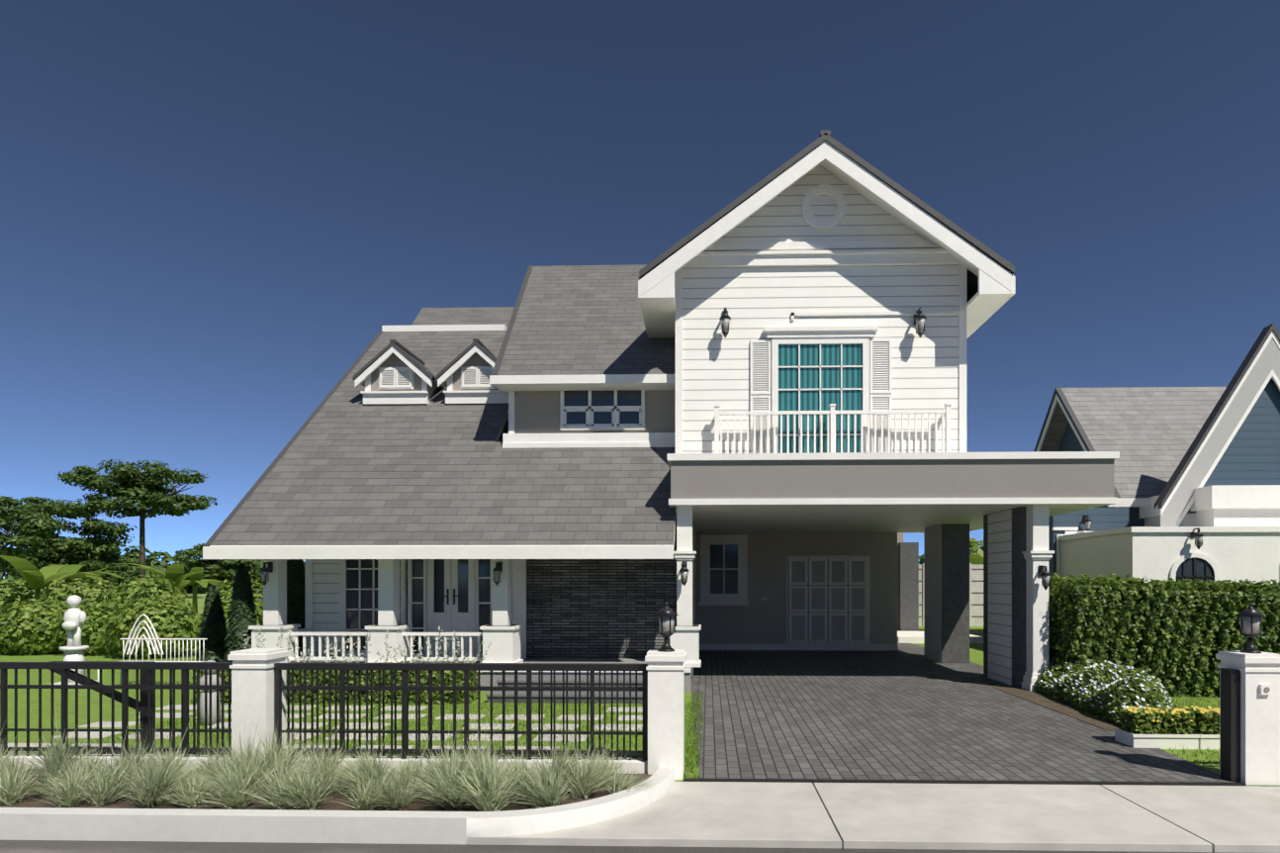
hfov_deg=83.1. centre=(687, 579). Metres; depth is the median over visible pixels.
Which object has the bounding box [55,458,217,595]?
rain tree
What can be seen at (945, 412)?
balcony rail
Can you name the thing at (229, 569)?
tree
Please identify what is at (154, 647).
garden bench
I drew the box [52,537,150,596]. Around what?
tree
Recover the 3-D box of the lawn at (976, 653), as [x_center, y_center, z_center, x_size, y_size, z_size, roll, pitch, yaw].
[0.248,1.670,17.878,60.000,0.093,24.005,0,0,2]
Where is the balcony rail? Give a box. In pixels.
[714,402,951,453]
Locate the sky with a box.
[0,0,1279,578]
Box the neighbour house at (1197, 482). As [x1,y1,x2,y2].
[1033,323,1279,648]
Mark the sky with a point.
(211, 211)
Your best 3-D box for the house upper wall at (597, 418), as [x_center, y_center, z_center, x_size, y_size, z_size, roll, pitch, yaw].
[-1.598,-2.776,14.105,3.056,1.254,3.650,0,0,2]
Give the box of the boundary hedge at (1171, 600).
[1048,572,1279,697]
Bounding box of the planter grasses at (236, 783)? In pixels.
[0,695,658,811]
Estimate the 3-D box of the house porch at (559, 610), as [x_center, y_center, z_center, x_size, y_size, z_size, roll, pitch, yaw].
[-0.206,-1.749,15.562,12.780,6.892,12.060,0,0,2]
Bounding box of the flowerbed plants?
[1034,655,1219,733]
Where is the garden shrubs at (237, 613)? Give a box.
[0,538,983,675]
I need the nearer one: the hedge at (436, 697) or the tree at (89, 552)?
the hedge at (436, 697)
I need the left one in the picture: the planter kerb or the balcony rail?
the planter kerb
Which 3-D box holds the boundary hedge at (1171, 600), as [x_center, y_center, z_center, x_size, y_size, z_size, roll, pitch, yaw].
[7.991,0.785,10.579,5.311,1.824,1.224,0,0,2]
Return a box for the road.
[0,839,1237,852]
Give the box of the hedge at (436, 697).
[189,626,491,704]
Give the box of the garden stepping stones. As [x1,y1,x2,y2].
[7,704,642,749]
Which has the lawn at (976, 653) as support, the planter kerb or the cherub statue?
the cherub statue
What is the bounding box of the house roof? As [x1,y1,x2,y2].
[202,264,676,558]
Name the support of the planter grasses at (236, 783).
on the planter soil
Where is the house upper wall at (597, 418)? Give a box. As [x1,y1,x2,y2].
[502,389,675,448]
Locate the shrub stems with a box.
[34,583,197,624]
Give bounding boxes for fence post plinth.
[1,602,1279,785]
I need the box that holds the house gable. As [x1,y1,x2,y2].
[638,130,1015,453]
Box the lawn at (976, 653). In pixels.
[0,626,1279,786]
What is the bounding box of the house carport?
[667,451,1119,691]
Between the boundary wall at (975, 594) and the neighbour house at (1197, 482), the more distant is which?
the boundary wall at (975, 594)
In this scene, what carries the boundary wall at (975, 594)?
on the lawn at (976, 653)
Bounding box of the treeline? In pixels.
[0,545,305,593]
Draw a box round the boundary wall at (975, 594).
[918,562,983,626]
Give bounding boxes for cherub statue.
[49,594,97,684]
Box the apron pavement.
[467,781,1279,852]
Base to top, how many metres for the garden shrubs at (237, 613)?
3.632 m
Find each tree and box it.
[0,495,137,596]
[0,505,68,569]
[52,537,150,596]
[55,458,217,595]
[172,543,259,579]
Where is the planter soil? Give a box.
[0,768,651,811]
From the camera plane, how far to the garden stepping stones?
7.99 m
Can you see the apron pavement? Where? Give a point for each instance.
(1069, 817)
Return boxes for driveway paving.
[691,641,1236,782]
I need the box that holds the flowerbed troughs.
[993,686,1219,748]
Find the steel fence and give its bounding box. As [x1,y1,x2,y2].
[0,660,1246,785]
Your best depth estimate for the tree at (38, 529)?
52.19 m
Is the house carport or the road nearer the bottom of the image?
the road
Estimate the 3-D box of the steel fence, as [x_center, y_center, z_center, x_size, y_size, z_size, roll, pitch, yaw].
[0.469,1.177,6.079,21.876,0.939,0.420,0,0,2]
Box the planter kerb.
[0,765,674,843]
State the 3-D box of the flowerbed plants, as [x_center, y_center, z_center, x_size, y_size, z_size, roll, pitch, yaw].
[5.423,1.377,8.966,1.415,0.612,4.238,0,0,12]
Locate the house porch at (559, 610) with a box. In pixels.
[248,506,903,703]
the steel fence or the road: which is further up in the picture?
the steel fence
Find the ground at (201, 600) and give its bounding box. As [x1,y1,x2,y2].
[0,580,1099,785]
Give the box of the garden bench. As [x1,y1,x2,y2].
[97,613,207,684]
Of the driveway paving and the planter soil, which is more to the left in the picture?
the planter soil

